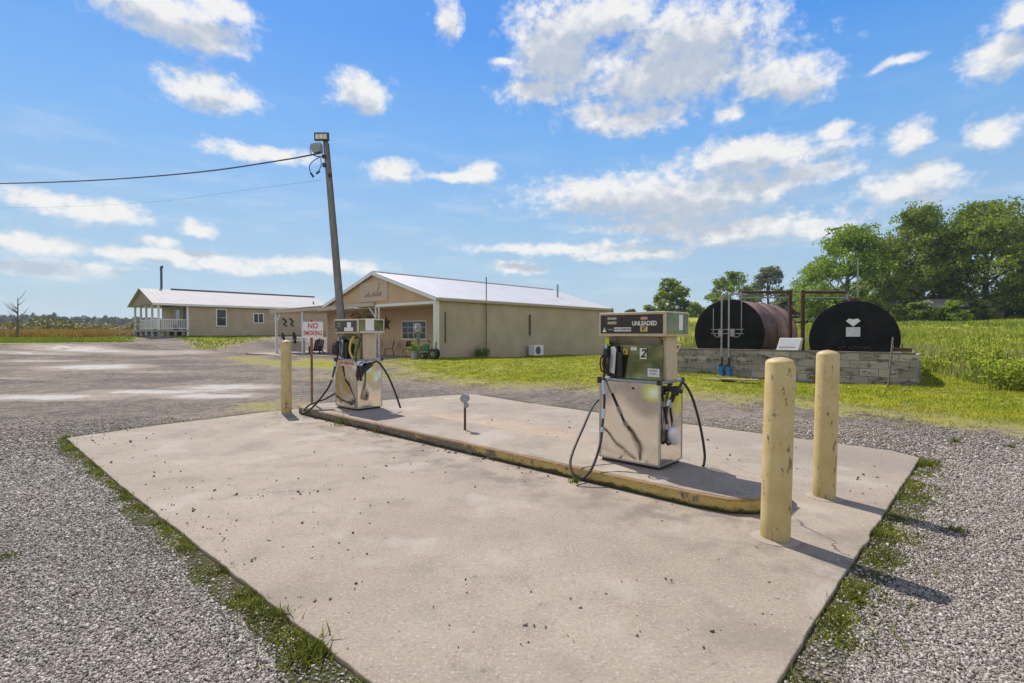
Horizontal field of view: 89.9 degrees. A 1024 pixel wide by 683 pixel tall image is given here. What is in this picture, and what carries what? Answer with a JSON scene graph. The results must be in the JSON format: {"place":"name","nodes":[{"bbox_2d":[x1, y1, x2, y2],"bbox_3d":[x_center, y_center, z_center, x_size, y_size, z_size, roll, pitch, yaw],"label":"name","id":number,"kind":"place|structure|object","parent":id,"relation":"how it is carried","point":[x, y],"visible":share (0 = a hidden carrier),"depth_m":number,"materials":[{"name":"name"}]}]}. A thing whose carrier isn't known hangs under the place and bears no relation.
{"place":"outdoors","nodes":[
{"label":"outdoors","id":0,"kind":"place"},
{"bbox_2d":[0,335,325,348],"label":"lawn grass","id":1,"kind":"structure","parent":0,"point":[42,339],"depth_m":42.78,"materials":[{"name":"green plant"}]},
{"bbox_2d":[0,318,1023,682],"bbox_3d":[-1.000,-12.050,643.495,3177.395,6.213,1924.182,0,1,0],"label":"ground","id":2,"kind":"structure","parent":0,"point":[152,380],"depth_m":11.60,"materials":[{"name":"grey gravel"}]},
{"bbox_2d":[0,549,26,561],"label":"weed clump","id":3,"kind":"object","parent":2,"relation":"on","point":[9,555],"visible":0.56,"depth_m":3.48,"materials":[{"name":"green plant"}]},
{"bbox_2d":[2,292,26,337],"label":"dead tree","id":4,"kind":"object","parent":2,"relation":"on","point":[17,322],"visible":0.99,"depth_m":57.91,"materials":[{"name":"grey wood"}]},
{"bbox_2d":[0,328,133,336],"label":"orange sedge","id":5,"kind":"object","parent":2,"relation":"on","point":[61,332],"visible":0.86,"depth_m":60.96,"materials":[{"name":"orange plant"}]},
{"bbox_2d":[58,433,79,439],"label":"weed clump","id":6,"kind":"object","parent":2,"relation":"on","point":[65,437],"visible":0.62,"depth_m":7.36,"materials":[{"name":"green plant"}]},
{"bbox_2d":[0,316,161,334],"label":"brush","id":7,"kind":"object","parent":2,"relation":"on","point":[50,324],"visible":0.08,"depth_m":74.21,"materials":[{"name":"green plant"}]},
{"bbox_2d":[0,312,161,325],"bbox_3d":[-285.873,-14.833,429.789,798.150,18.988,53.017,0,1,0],"label":"distant woods","id":8,"kind":"object","parent":2,"relation":"on","point":[114,320],"visible":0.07,"depth_m":408.91,"materials":[{"name":"green plant"}]},
{"bbox_2d":[115,266,326,336],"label":"ranch house","id":9,"kind":"structure","parent":2,"relation":"on","point":[187,312],"depth_m":48.98,"materials":[{"name":"beige"}]},
{"bbox_2d":[176,310,179,321],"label":"window","id":10,"kind":"structure","parent":9,"relation":"in","point":[177,311],"depth_m":48.19,"materials":[{"name":"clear glass"}]},
{"bbox_2d":[183,307,185,329],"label":"door","id":11,"kind":"structure","parent":9,"relation":"in","point":[184,309],"depth_m":46.73,"materials":[{"name":"white wood"}]},
{"bbox_2d":[216,309,226,326],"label":"window","id":12,"kind":"structure","parent":9,"relation":"in","point":[221,314],"depth_m":47.92,"materials":[{"name":"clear glass"}]},
{"bbox_2d":[253,313,263,322],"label":"window","id":13,"kind":"structure","parent":9,"relation":"in","point":[257,317],"depth_m":50.33,"materials":[{"name":"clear glass"}]},
{"bbox_2d":[218,562,237,575],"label":"weed clump","id":14,"kind":"object","parent":2,"relation":"on","point":[227,571],"visible":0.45,"depth_m":3.26,"materials":[{"name":"green plant"}]},
{"bbox_2d":[260,600,303,625],"bbox_3d":[-1.244,1.455,2.726,0.220,0.110,0.200,0,1,0],"label":"weed clump","id":15,"kind":"object","parent":2,"relation":"on","point":[276,618],"visible":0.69,"depth_m":2.74,"materials":[{"name":"green plant"}]},
{"bbox_2d":[281,619,345,671],"bbox_3d":[-0.938,1.449,2.449,0.313,0.132,0.326,0,1,0],"label":"weed clump","id":16,"kind":"object","parent":2,"relation":"on","point":[311,654],"visible":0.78,"depth_m":2.40,"materials":[{"name":"green plant"}]},
{"bbox_2d":[309,132,344,357],"bbox_3d":[-5.288,-2.231,14.921,1.134,7.564,0.258,0,1,-4],"label":"utility pole","id":17,"kind":"object","parent":2,"relation":"on","point":[315,148],"visible":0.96,"depth_m":14.87,"materials":[{"name":"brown wood"}]},
{"bbox_2d":[0,152,320,183],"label":"overhead cable","id":18,"kind":"object","parent":17,"relation":"attached to","point":[170,174],"visible":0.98,"depth_m":17.36,"materials":[{"name":"black rubber"}]},
{"bbox_2d":[26,180,318,207],"bbox_3d":[-32.461,-7.151,25.393,57.920,4.623,2.248,0,1,19],"label":"overhead cable","id":19,"kind":"object","parent":17,"relation":"attached to","point":[176,199],"visible":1,"depth_m":18.32,"materials":[{"name":"black rubber"}]},
{"bbox_2d":[406,340,420,358],"bbox_3d":[-4.662,0.380,24.798,0.721,0.932,0.930,1,1,43],"label":"planter","id":20,"kind":"object","parent":2,"relation":"on","point":[414,352],"visible":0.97,"depth_m":24.64,"materials":[{"name":"green plant"}]},
{"bbox_2d":[414,324,421,357],"bbox_3d":[-4.728,-0.029,25.699,0.340,1.720,0.260,1,1,43],"label":"meter pedestal","id":21,"kind":"object","parent":2,"relation":"on","point":[418,328],"visible":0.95,"depth_m":25.66,"materials":[{"name":"grey metal"}]},
{"bbox_2d":[245,271,611,359],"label":"store building","id":22,"kind":"structure","parent":2,"relation":"on","point":[448,314],"depth_m":30.50,"materials":[{"name":"beige metal"}]},
{"bbox_2d":[279,332,301,351],"bbox_3d":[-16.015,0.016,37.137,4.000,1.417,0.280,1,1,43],"label":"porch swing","id":23,"kind":"object","parent":22,"relation":"on","point":[296,346],"visible":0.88,"depth_m":36.69,"materials":[{"name":"wood"}]},
{"bbox_2d":[308,338,325,354],"bbox_3d":[-13.372,0.362,35.214,0.820,1.150,1.100,-1,1,-42],"label":"lounge chair","id":24,"kind":"object","parent":22,"relation":"on","point":[319,345],"visible":0.84,"depth_m":35.00,"materials":[{"name":"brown wood"}]},
{"bbox_2d":[349,311,362,318],"bbox_3d":[-9.729,-1.597,31.963,0.841,0.675,0.865,0,1,0],"label":"hanging basket","id":25,"kind":"object","parent":22,"relation":"hanging from","point":[359,315],"visible":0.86,"depth_m":31.93,"materials":[{"name":"green plant"}]},
{"bbox_2d":[362,309,374,318],"bbox_3d":[-8.634,-1.630,30.936,0.838,0.675,0.852,0,1,0],"label":"hanging basket","id":26,"kind":"object","parent":22,"relation":"hanging from","point":[369,316],"visible":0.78,"depth_m":30.79,"materials":[{"name":"green plant"}]},
{"bbox_2d":[384,315,389,329],"bbox_3d":[-8.030,-1.151,32.456,1.039,1.026,0.120,1,1,43],"label":"barn star","id":27,"kind":"object","parent":22,"relation":"attached to","point":[386,322],"visible":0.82,"depth_m":32.40,"materials":[{"name":"red metal"}]},
{"bbox_2d":[384,341,394,355],"bbox_3d":[-7.463,0.406,31.306,0.610,0.928,0.493,0,1,-7],"label":"porch chair","id":28,"kind":"object","parent":22,"relation":"on","point":[390,348],"visible":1,"depth_m":31.11,"materials":[{"name":"brown metal"}]},
{"bbox_2d":[402,341,413,356],"bbox_3d":[-5.954,0.437,29.450,0.493,0.928,0.610,-1,1,-32],"label":"porch chair","id":29,"kind":"object","parent":22,"relation":"on","point":[407,344],"visible":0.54,"depth_m":29.21,"materials":[{"name":"brown metal"}]},
{"bbox_2d":[401,320,426,339],"bbox_3d":[-5.826,-0.681,30.510,2.450,1.150,0.060,1,1,43],"label":"window","id":30,"kind":"structure","parent":22,"relation":"in","point":[408,332],"depth_m":30.63,"materials":[{"name":"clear glass"}]},
{"bbox_2d":[419,339,439,358],"bbox_3d":[-3.933,0.370,24.499,0.891,0.952,0.568,0,1,8],"label":"garden tractor","id":31,"kind":"object","parent":2,"relation":"on","point":[433,352],"visible":1,"depth_m":24.36,"materials":[{"name":"green metal"}]},
{"bbox_2d":[475,345,484,356],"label":"wall weed","id":32,"kind":"object","parent":2,"relation":"on","point":[478,353],"depth_m":27.25,"materials":[{"name":"green plant"}]},
{"bbox_2d":[484,277,486,353],"bbox_3d":[-1.436,-1.139,28.004,0.148,4.750,0.056,1,1,43],"label":"antenna mast","id":33,"kind":"object","parent":2,"relation":"on","point":[486,315],"visible":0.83,"depth_m":27.95,"materials":[{"name":"metal"}]},
{"bbox_2d":[480,344,490,356],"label":"wall weed","id":34,"kind":"object","parent":2,"relation":"on","point":[485,352],"depth_m":27.57,"materials":[{"name":"green plant"}]},
{"bbox_2d":[67,394,919,682],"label":"concrete slab","id":35,"kind":"structure","parent":2,"relation":"on","point":[436,536],"depth_m":3.62,"materials":[{"name":"beige concrete"}]},
{"bbox_2d":[278,340,294,413],"bbox_3d":[-4.229,0.668,9.609,0.316,1.388,0.314,0,1,0],"label":"bollard","id":36,"kind":"object","parent":35,"relation":"on","point":[286,383],"visible":0.97,"depth_m":9.53,"materials":[{"name":"metal"}]},
{"bbox_2d":[303,320,322,404],"bbox_3d":[-3.865,0.455,9.979,0.370,1.760,0.046,0,1,-14],"label":"warning sign","id":37,"kind":"object","parent":35,"relation":"on","point":[311,329],"visible":0.96,"depth_m":9.96,"materials":[{"name":"metal"}]},
{"bbox_2d":[329,410,353,425],"bbox_3d":[-2.795,1.247,8.409,0.384,0.238,0.560,0,1,-16],"label":"weed clump","id":38,"kind":"object","parent":35,"relation":"on","point":[339,421],"visible":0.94,"depth_m":8.34,"materials":[{"name":"green plant"}]},
{"bbox_2d":[77,419,887,648],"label":"slab pebbles","id":39,"kind":"object","parent":35,"relation":"on","point":[524,624],"visible":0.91,"depth_m":4.04,"materials":[{"name":"grey stone"}]},
{"bbox_2d":[317,418,672,504],"bbox_3d":[-1.200,1.380,6.766,6.938,0.046,0.293,1,1,42],"label":"kerb grit","id":40,"kind":"object","parent":35,"relation":"on","point":[454,452],"visible":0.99,"depth_m":6.41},
{"bbox_2d":[299,402,761,513],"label":"pump island","id":41,"kind":"structure","parent":35,"relation":"on","point":[713,487],"depth_m":5.63,"materials":[{"name":"paint"}]},
{"bbox_2d":[302,318,400,413],"bbox_3d":[-2.863,0.447,9.103,1.587,1.708,1.102,1,1,42],"label":"fuel pump","id":42,"kind":"object","parent":41,"relation":"on","point":[358,368],"visible":1,"depth_m":9.20,"materials":[{"name":"white metal"}]},
{"bbox_2d":[460,394,469,429],"bbox_3d":[-0.663,0.994,7.242,0.124,0.512,0.070,0,1,10],"label":"vent post","id":43,"kind":"object","parent":41,"relation":"on","point":[464,398],"visible":1,"depth_m":7.22,"materials":[{"name":"metal"}]},
{"bbox_2d":[569,311,705,479],"bbox_3d":[1.225,0.526,5.244,1.131,1.655,1.132,1,1,43],"label":"fuel pump","id":44,"kind":"object","parent":41,"relation":"on","point":[640,398],"visible":1,"depth_m":5.29,"materials":[{"name":"silver metal"}]},
{"bbox_2d":[568,474,579,484],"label":"weed clump","id":45,"kind":"object","parent":35,"relation":"on","point":[576,480],"visible":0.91,"depth_m":5.15,"materials":[{"name":"green plant"}]},
{"bbox_2d":[750,357,799,546],"bbox_3d":[1.940,0.785,3.743,0.340,1.347,0.338,1,1,0],"label":"bollard","id":46,"kind":"object","parent":35,"relation":"on","point":[777,451],"visible":0.98,"depth_m":3.66,"materials":[{"name":"paint"}]},
{"bbox_2d":[805,350,842,501],"bbox_3d":[2.866,0.759,4.682,0.316,1.367,0.314,1,1,0],"label":"bollard","id":47,"kind":"object","parent":35,"relation":"on","point":[826,425],"visible":0.97,"depth_m":4.61,"materials":[{"name":"concrete"}]},
{"bbox_2d":[0,416,992,682],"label":"edge weeds","id":48,"kind":"object","parent":2,"relation":"on","point":[252,598],"visible":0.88,"depth_m":3.14,"materials":[{"name":"green plant"}]},
{"bbox_2d":[0,415,1023,682],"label":"gravel stones","id":49,"kind":"object","parent":2,"relation":"on","point":[32,649],"visible":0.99,"depth_m":3.02,"materials":[{"name":"gravel"}]},
{"bbox_2d":[529,345,542,356],"bbox_3d":[1.444,0.576,30.695,0.470,0.730,0.840,1,1,43],"label":"air conditioner","id":50,"kind":"object","parent":2,"relation":"on","point":[535,350],"visible":0.92,"depth_m":30.44,"materials":[{"name":"white metal"}]},
{"bbox_2d":[643,304,655,311],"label":"tree","id":51,"kind":"object","parent":2,"relation":"on","point":[648,308],"visible":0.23,"depth_m":189.06,"materials":[{"name":"green plant"}]},
{"bbox_2d":[652,278,690,311],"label":"oak tree","id":52,"kind":"object","parent":2,"relation":"on","point":[676,289],"visible":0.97,"depth_m":108.72,"materials":[{"name":"green plant"}]},
{"bbox_2d":[686,301,705,317],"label":"tree","id":53,"kind":"object","parent":2,"relation":"on","point":[696,310],"visible":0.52,"depth_m":128.41,"materials":[{"name":"green plant"}]},
{"bbox_2d":[382,347,1023,428],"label":"lawn grass","id":54,"kind":"structure","parent":2,"relation":"on","point":[1007,396],"depth_m":12.62,"materials":[{"name":"green plant"}]},
{"bbox_2d":[699,378,758,380],"bbox_3d":[5.948,1.051,14.127,1.500,0.070,0.380,0,1,23],"label":"plank","id":55,"kind":"object","parent":2,"relation":"on","point":[727,379],"visible":0.89,"depth_m":13.96,"materials":[{"name":"beige wood"}]},
{"bbox_2d":[703,270,759,306],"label":"oak tree","id":56,"kind":"object","parent":2,"relation":"on","point":[729,285],"visible":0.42,"depth_m":138.41,"materials":[{"name":"green plant"}]},
{"bbox_2d":[718,292,747,375],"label":"pipes","id":57,"kind":"object","parent":2,"relation":"on","point":[721,369],"visible":0.97,"depth_m":15.25,"materials":[{"name":"metal"}]},
{"bbox_2d":[695,299,797,349],"bbox_3d":[8.726,-0.226,19.025,2.364,2.502,4.140,1,1,43],"label":"fuel tank","id":58,"kind":"object","parent":2,"relation":"on","point":[759,326],"visible":0.62,"depth_m":17.60,"materials":[{"name":"black metal"}]},
{"bbox_2d":[740,290,792,337],"bbox_3d":[8.208,-0.252,16.603,1.697,2.809,0.116,0,1,0],"label":"pipe frame","id":59,"kind":"object","parent":2,"relation":"on","point":[789,293],"visible":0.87,"depth_m":16.55,"materials":[{"name":"metal"}]},
{"bbox_2d":[749,265,785,304],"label":"oak tree","id":60,"kind":"object","parent":2,"relation":"on","point":[765,275],"visible":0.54,"depth_m":148.42,"materials":[{"name":"green plant"}]},
{"bbox_2d":[773,289,800,322],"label":"tree","id":61,"kind":"object","parent":2,"relation":"on","point":[782,303],"visible":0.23,"depth_m":109.01,"materials":[{"name":"green plant"}]},
{"bbox_2d":[677,348,920,385],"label":"block wall","id":62,"kind":"structure","parent":2,"relation":"on","point":[863,367],"depth_m":13.90,"materials":[{"name":"grey concrete"}]},
{"bbox_2d":[776,338,802,350],"bbox_3d":[7.761,0.073,14.326,0.616,0.340,0.324,1,1,43],"label":"white box","id":63,"kind":"object","parent":62,"relation":"on","point":[789,343],"visible":1,"depth_m":14.23,"materials":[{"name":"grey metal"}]},
{"bbox_2d":[893,344,913,352],"bbox_3d":[9.592,0.161,12.596,0.420,0.220,0.190,1,1,43],"label":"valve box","id":64,"kind":"object","parent":62,"relation":"on","point":[898,350],"visible":0.8,"depth_m":12.56,"materials":[{"name":"metal"}]},
{"bbox_2d":[792,315,810,322],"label":"shrub","id":65,"kind":"object","parent":2,"relation":"on","point":[797,317],"visible":0.3,"depth_m":94.15,"materials":[{"name":"plant"}]},
{"bbox_2d":[789,261,844,321],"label":"oak tree","id":66,"kind":"object","parent":2,"relation":"on","point":[790,285],"visible":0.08,"depth_m":119.14,"materials":[{"name":"green plant"}]},
{"bbox_2d":[800,290,848,350],"bbox_3d":[9.739,-0.210,15.994,1.468,2.773,0.116,0,1,0],"label":"pipe frame","id":67,"kind":"object","parent":2,"relation":"on","point":[803,298],"visible":0.88,"depth_m":15.95,"materials":[{"name":"metal"}]},
{"bbox_2d":[677,316,1023,390],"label":"meadow grass","id":68,"kind":"structure","parent":2,"relation":"on","point":[914,333],"depth_m":30.42,"materials":[{"name":"green plant"}]},
{"bbox_2d":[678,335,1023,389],"bbox_3d":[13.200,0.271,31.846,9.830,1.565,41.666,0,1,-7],"label":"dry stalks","id":69,"kind":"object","parent":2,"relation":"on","point":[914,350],"visible":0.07,"depth_m":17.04,"materials":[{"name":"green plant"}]},
{"bbox_2d":[792,222,912,321],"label":"oak tree","id":70,"kind":"object","parent":2,"relation":"on","point":[846,242],"visible":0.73,"depth_m":83.33,"materials":[{"name":"green plant"}]},
{"bbox_2d":[840,589,868,605],"bbox_3d":[1.954,1.464,2.922,0.167,0.086,0.143,0,1,0],"label":"weed clump","id":71,"kind":"object","parent":2,"relation":"on","point":[852,596],"visible":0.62,"depth_m":2.91,"materials":[{"name":"green plant"}]},
{"bbox_2d":[809,298,900,351],"bbox_3d":[10.307,-0.072,15.507,2.124,2.370,3.285,1,1,34],"label":"fuel tank","id":72,"kind":"object","parent":2,"relation":"on","point":[854,324],"visible":0.66,"depth_m":14.13,"materials":[{"name":"black metal"}]},
{"bbox_2d":[857,258,858,297],"bbox_3d":[16.163,-1.647,23.974,0.094,4.501,0.083,0,1,-22],"label":"thin pole","id":73,"kind":"object","parent":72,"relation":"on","point":[857,277],"visible":0.35,"depth_m":23.93,"materials":[{"name":"grey metal"}]},
{"bbox_2d":[858,524,888,538],"bbox_3d":[2.745,1.442,3.848,0.201,0.099,0.191,0,1,0],"label":"weed clump","id":74,"kind":"object","parent":2,"relation":"on","point":[879,534],"visible":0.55,"depth_m":3.83,"materials":[{"name":"green plant"}]},
{"bbox_2d":[867,299,893,313],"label":"shrub","id":75,"kind":"object","parent":2,"relation":"on","point":[887,306],"visible":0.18,"depth_m":77.32,"materials":[{"name":"green plant"}]},
{"bbox_2d":[851,235,915,299],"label":"oak tree","id":76,"kind":"object","parent":2,"relation":"on","point":[860,285],"visible":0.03,"depth_m":94.58,"materials":[{"name":"green plant"}]},
{"bbox_2d":[887,337,893,386],"bbox_3d":[9.120,0.495,12.360,0.044,1.200,0.728,1,1,44],"label":"iron bar","id":77,"kind":"object","parent":2,"relation":"on","point":[890,362],"visible":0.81,"depth_m":12.35,"materials":[{"name":"grey metal"}]},
{"bbox_2d":[889,304,913,321],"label":"shrub","id":78,"kind":"object","parent":2,"relation":"on","point":[897,312],"visible":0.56,"depth_m":73.36,"materials":[{"name":"green plant"}]},
{"bbox_2d":[861,200,981,305],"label":"oak tree","id":79,"kind":"object","parent":2,"relation":"on","point":[924,227],"visible":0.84,"depth_m":80.14,"materials":[{"name":"green plant"}]},
{"bbox_2d":[904,301,938,321],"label":"shrub","id":80,"kind":"object","parent":2,"relation":"on","point":[923,311],"visible":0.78,"depth_m":72.39,"materials":[{"name":"green plant"}]},
{"bbox_2d":[916,459,935,467],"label":"weed clump","id":81,"kind":"object","parent":2,"relation":"on","point":[924,464],"visible":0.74,"depth_m":5.87,"materials":[{"name":"green plant"}]},
{"bbox_2d":[928,307,947,320],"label":"shrub","id":82,"kind":"object","parent":2,"relation":"on","point":[941,315],"visible":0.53,"depth_m":73.12,"materials":[{"name":"green plant"}]},
{"bbox_2d":[921,355,959,371],"bbox_3d":[12.702,0.669,15.486,0.969,0.537,1.415,-1,1,-32],"label":"meadow shrub","id":83,"kind":"object","parent":2,"relation":"on","point":[934,362],"visible":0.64,"depth_m":15.30,"materials":[{"name":"green plant"}]},
{"bbox_2d":[891,298,1006,320],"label":"wooded house","id":84,"kind":"structure","parent":2,"relation":"on","point":[939,302],"depth_m":79.27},
{"bbox_2d":[946,437,960,442],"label":"weed clump","id":85,"kind":"object","parent":2,"relation":"on","point":[953,440],"visible":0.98,"depth_m":7.08,"materials":[{"name":"green plant"}]},
{"bbox_2d":[939,300,971,321],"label":"shrub","id":86,"kind":"object","parent":2,"relation":"on","point":[952,305],"visible":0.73,"depth_m":72.45,"materials":[{"name":"green plant"}]},
{"bbox_2d":[941,521,978,535],"bbox_3d":[3.401,1.442,3.888,0.189,0.097,0.254,0,1,21],"label":"weed clump","id":87,"kind":"object","parent":2,"relation":"on","point":[960,529],"visible":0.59,"depth_m":3.92,"materials":[{"name":"green plant"}]},
{"bbox_2d":[899,195,1023,309],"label":"oak tree","id":88,"kind":"object","parent":2,"relation":"on","point":[987,223],"visible":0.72,"depth_m":75.36,"materials":[{"name":"green plant"}]},
{"bbox_2d":[950,309,973,321],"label":"shrub","id":89,"kind":"object","parent":2,"relation":"on","point":[965,311],"visible":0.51,"depth_m":71.46,"materials":[{"name":"green plant"}]},
{"bbox_2d":[918,331,1010,367],"bbox_3d":[13.440,0.310,15.357,2.009,1.220,1.722,1,1,40],"label":"meadow shrub","id":90,"kind":"object","parent":2,"relation":"on","point":[970,350],"visible":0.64,"depth_m":15.34,"materials":[{"name":"green plant"}]},
{"bbox_2d":[964,299,999,320],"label":"shrub","id":91,"kind":"object","parent":2,"relation":"on","point":[978,308],"visible":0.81,"depth_m":73.30,"materials":[{"name":"green plant"}]},
{"bbox_2d":[967,347,1023,381],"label":"meadow shrub","id":92,"kind":"object","parent":2,"relation":"on","point":[988,357],"visible":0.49,"depth_m":12.55,"materials":[{"name":"green plant"}]},
{"bbox_2d":[975,357,1023,391],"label":"meadow shrub","id":93,"kind":"object","parent":2,"relation":"on","point":[1014,373],"visible":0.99,"depth_m":11.38,"materials":[{"name":"green plant"}]},
{"bbox_2d":[979,298,1023,319],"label":"shrub","id":94,"kind":"object","parent":2,"relation":"on","point":[1011,310],"visible":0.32,"depth_m":74.54,"materials":[{"name":"green plant"}]},
{"bbox_2d":[1005,298,1023,318],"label":"shrub","id":95,"kind":"object","parent":2,"relation":"on","point":[1012,313],"visible":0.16,"depth_m":76.16,"materials":[{"name":"green plant"}]},
{"bbox_2d":[0,0,1023,318],"label":"sky","id":96,"kind":"structure","parent":0,"point":[601,151],"materials":[{"name":"blue"}]},
{"bbox_2d":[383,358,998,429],"bbox_3d":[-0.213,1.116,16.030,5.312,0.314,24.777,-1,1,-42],"label":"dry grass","id":97,"kind":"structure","parent":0,"point":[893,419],"depth_m":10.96,"materials":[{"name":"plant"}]}
]}

